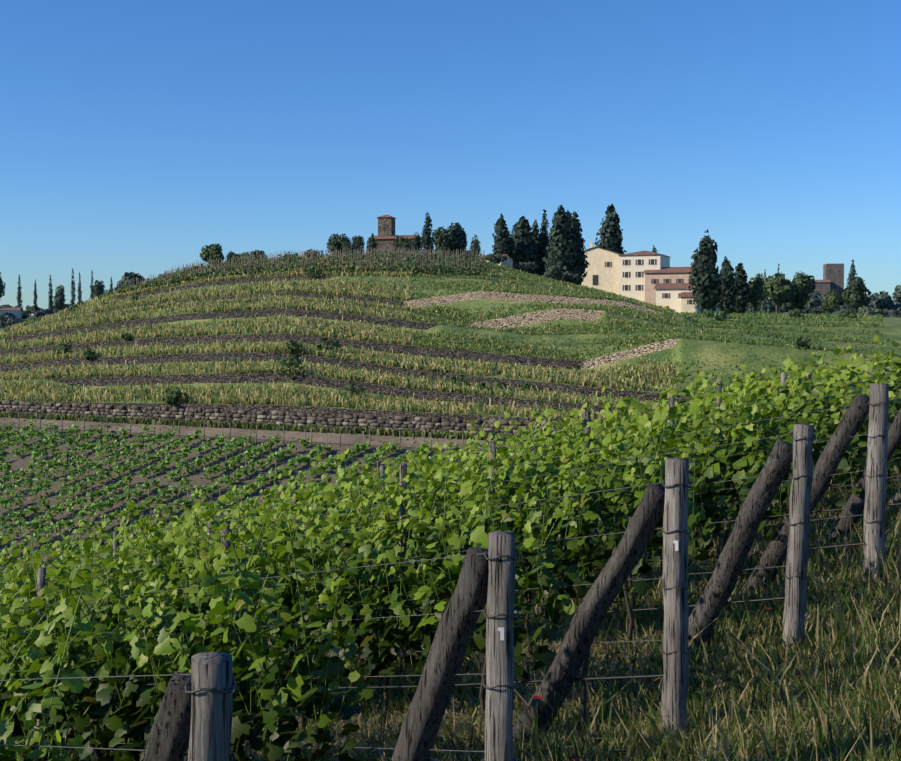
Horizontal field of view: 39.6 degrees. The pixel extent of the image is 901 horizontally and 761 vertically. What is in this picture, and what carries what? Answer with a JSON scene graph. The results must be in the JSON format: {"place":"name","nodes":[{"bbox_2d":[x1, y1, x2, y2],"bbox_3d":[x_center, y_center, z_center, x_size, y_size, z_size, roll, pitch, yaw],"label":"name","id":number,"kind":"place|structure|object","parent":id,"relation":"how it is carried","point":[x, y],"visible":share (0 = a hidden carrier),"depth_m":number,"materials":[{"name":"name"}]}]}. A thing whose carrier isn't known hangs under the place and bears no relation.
{"place":"outdoors","nodes":[
{"label":"outdoors","id":0,"kind":"place"},
{"bbox_2d":[0,417,522,450],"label":"dirt track","id":1,"kind":"structure","parent":0,"point":[320,437],"depth_m":95.77,"materials":[{"name":"brown soil"}]},
{"bbox_2d":[376,215,396,235],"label":"tower house","id":2,"kind":"structure","parent":0,"point":[386,225],"depth_m":302.40,"materials":[{"name":"stone"}]},
{"bbox_2d":[374,235,421,253],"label":"tower house","id":3,"kind":"structure","parent":0,"point":[384,242],"depth_m":300.03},
{"bbox_2d":[0,300,899,760],"bbox_3d":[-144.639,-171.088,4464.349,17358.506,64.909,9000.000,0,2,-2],"label":"ground","id":4,"kind":"structure","parent":0,"point":[18,462],"depth_m":86.22,"materials":[{"name":"brown soil"}]},
{"bbox_2d":[0,307,21,317],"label":"house","id":5,"kind":"structure","parent":4,"relation":"on","point":[16,311],"depth_m":555.01,"materials":[{"name":"beige paint"}]},
{"bbox_2d":[36,567,47,760],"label":"post","id":6,"kind":"object","parent":4,"relation":"on","point":[41,581],"visible":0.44,"depth_m":8.57,"materials":[{"name":"grey wood"}]},
{"bbox_2d":[143,671,190,760],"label":"brace post","id":7,"kind":"object","parent":4,"relation":"on","point":[169,737],"visible":0.81,"depth_m":4.29,"materials":[{"name":"brown wood"}]},
{"bbox_2d":[188,652,232,760],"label":"end post","id":8,"kind":"object","parent":4,"relation":"on","point":[211,725],"visible":1,"depth_m":4.17,"materials":[{"name":"grey wood"}]},
{"bbox_2d":[220,521,231,573],"bbox_3d":[-1.836,2.175,10.239,0.108,2.053,0.110,1,3,29],"label":"post","id":9,"kind":"object","parent":4,"relation":"on","point":[225,541],"visible":0.19,"depth_m":10.18,"materials":[{"name":"grey wood"}]},
{"bbox_2d":[0,419,487,568],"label":"grapevines","id":10,"kind":"object","parent":4,"relation":"on","point":[213,487],"visible":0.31,"depth_m":85.80,"materials":[{"name":"green plant"}]},
{"bbox_2d":[0,414,517,569],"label":"young vine stakes","id":11,"kind":"object","parent":4,"relation":"on","point":[171,470],"visible":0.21,"depth_m":87.32,"materials":[{"name":"brown wood"}]},
{"bbox_2d":[0,411,595,563],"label":"field weeds","id":12,"kind":"object","parent":4,"relation":"on","point":[376,431],"visible":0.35,"depth_m":95.01,"materials":[{"name":"green plant"}]},
{"bbox_2d":[0,400,606,435],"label":"stone base wall","id":13,"kind":"structure","parent":4,"relation":"on","point":[289,418],"depth_m":97.23,"materials":[{"name":"grey stone"}]},
{"bbox_2d":[391,547,488,760],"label":"brace post","id":14,"kind":"object","parent":4,"relation":"on","point":[434,690],"visible":0.94,"depth_m":6.02,"materials":[{"name":"brown wood"}]},
{"bbox_2d":[0,261,900,434],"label":"hill terraces","id":15,"kind":"object","parent":4,"relation":"on","point":[658,350],"visible":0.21,"depth_m":123.00,"materials":[{"name":"green plant"}]},
{"bbox_2d":[116,248,486,293],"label":"grapevines","id":16,"kind":"object","parent":15,"relation":"on","point":[230,268],"visible":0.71,"depth_m":180.28,"materials":[{"name":"green plant"}]},
{"bbox_2d":[118,246,484,294],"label":"vineyard stakes","id":17,"kind":"object","parent":15,"relation":"on","point":[359,253],"visible":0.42,"depth_m":182.10,"materials":[{"name":"brown wood"}]},
{"bbox_2d":[0,253,883,420],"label":"tall terrace grass","id":18,"kind":"structure","parent":15,"relation":"on","point":[84,315],"depth_m":130.80,"materials":[{"name":"green plant"}]},
{"bbox_2d":[446,254,514,267],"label":"plateau barn","id":19,"kind":"structure","parent":15,"relation":"on","point":[508,262],"depth_m":259.49,"materials":[{"name":"beige paint"}]},
{"bbox_2d":[581,242,620,293],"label":"house","id":20,"kind":"structure","parent":15,"relation":"on","point":[602,270],"depth_m":290.45,"materials":[{"name":"beige paint"}]},
{"bbox_2d":[618,251,669,301],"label":"villa","id":21,"kind":"object","parent":15,"relation":"on","point":[633,266],"visible":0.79,"depth_m":286.76,"materials":[{"name":"white paint"}]},
{"bbox_2d":[643,267,693,304],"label":"house","id":22,"kind":"structure","parent":15,"relation":"on","point":[669,275],"depth_m":283.00,"materials":[{"name":"beige paint"}]},
{"bbox_2d":[654,283,695,312],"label":"villa wing","id":23,"kind":"structure","parent":15,"relation":"on","point":[667,294],"depth_m":270.50,"materials":[{"name":"beige paint"}]},
{"bbox_2d":[679,292,718,313],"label":"villa wing","id":24,"kind":"structure","parent":15,"relation":"on","point":[687,303],"depth_m":264.62,"materials":[{"name":"beige paint"}]},
{"bbox_2d":[12,455,900,760],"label":"grass","id":25,"kind":"structure","parent":4,"relation":"on","point":[830,689],"depth_m":8.54,"materials":[{"name":"green plant"}]},
{"bbox_2d":[17,353,900,692],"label":"vineyard posts","id":26,"kind":"object","parent":4,"relation":"on","point":[493,451],"visible":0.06,"depth_m":14.65,"materials":[{"name":"grey wood"}]},
{"bbox_2d":[0,366,900,752],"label":"trellis wires","id":27,"kind":"object","parent":26,"relation":"attached to","point":[534,588],"visible":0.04,"depth_m":8.98,"materials":[{"name":"metal"}]},
{"bbox_2d":[184,402,888,760],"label":"wire ties","id":28,"kind":"object","parent":27,"relation":"attached to","point":[518,612],"visible":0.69,"depth_m":5.87,"materials":[{"name":"metal"}]},
{"bbox_2d":[0,328,900,760],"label":"vine","id":29,"kind":"object","parent":26,"relation":"on","point":[92,694],"depth_m":9.49,"materials":[{"name":"green plant"}]},
{"bbox_2d":[485,531,515,760],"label":"end post","id":30,"kind":"object","parent":4,"relation":"on","point":[499,671],"visible":1,"depth_m":5.79,"materials":[{"name":"grey wood"}]},
{"bbox_2d":[497,540,677,639],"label":"post numbers","id":31,"kind":"object","parent":30,"relation":"attached to","point":[501,629],"visible":1,"depth_m":5.77,"materials":[{"name":"white paint"}]},
{"bbox_2d":[513,484,664,744],"bbox_3d":[0.781,1.655,7.829,1.308,2.111,0.204,2,3,39],"label":"brace post","id":32,"kind":"object","parent":4,"relation":"on","point":[594,607],"visible":0.9,"depth_m":7.69,"materials":[{"name":"brown wood"}]},
{"bbox_2d":[532,607,771,760],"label":"poppies","id":33,"kind":"object","parent":4,"relation":"on","point":[572,756],"visible":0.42,"depth_m":6.55,"materials":[{"name":"red plant"}]},
{"bbox_2d":[661,458,688,744],"bbox_3d":[1.323,1.457,7.369,0.155,2.001,0.174,-2,3,-40],"label":"end post","id":34,"kind":"object","parent":4,"relation":"on","point":[676,621],"visible":0.96,"depth_m":7.30,"materials":[{"name":"grey wood"}]},
{"bbox_2d":[688,439,792,653],"bbox_3d":[2.015,1.415,9.235,1.124,2.024,0.206,2,3,45],"label":"brace post","id":35,"kind":"object","parent":4,"relation":"on","point":[716,594],"visible":0.71,"depth_m":9.09,"materials":[{"name":"brown wood"}]},
{"bbox_2d":[782,424,813,652],"bbox_3d":[2.456,1.280,8.859,0.163,1.949,0.248,-1,3,-32],"label":"end post","id":36,"kind":"object","parent":4,"relation":"on","point":[798,548],"visible":0.75,"depth_m":8.79,"materials":[{"name":"grey wood"}]},
{"bbox_2d":[735,394,869,599],"bbox_3d":[3.015,1.190,10.915,1.334,2.193,0.196,2,3,39],"label":"brace post","id":37,"kind":"object","parent":4,"relation":"on","point":[839,442],"visible":0.58,"depth_m":10.70,"materials":[{"name":"brown wood"}]},
{"bbox_2d":[823,264,843,301],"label":"tower","id":38,"kind":"structure","parent":4,"relation":"on","point":[833,274],"depth_m":565.54,"materials":[{"name":"stone"}]},
{"bbox_2d":[809,280,830,298],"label":"tower wing","id":39,"kind":"structure","parent":38,"relation":"attached to","point":[823,287],"depth_m":563.11,"materials":[{"name":"grey stone"}]},
{"bbox_2d":[824,409,900,545],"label":"brace post","id":40,"kind":"object","parent":4,"relation":"on","point":[852,507],"visible":0.4,"depth_m":12.42,"materials":[{"name":"brown wood"}]},
{"bbox_2d":[862,383,888,588],"bbox_3d":[3.540,1.032,10.435,0.205,2.020,0.166,0,2,-2],"label":"end post","id":41,"kind":"object","parent":4,"relation":"on","point":[875,490],"visible":0.75,"depth_m":10.38,"materials":[{"name":"grey wood"}]},
{"bbox_2d":[0,0,900,314],"label":"sky","id":42,"kind":"structure","parent":0,"point":[137,136],"materials":[{"name":"blue"}]}
]}

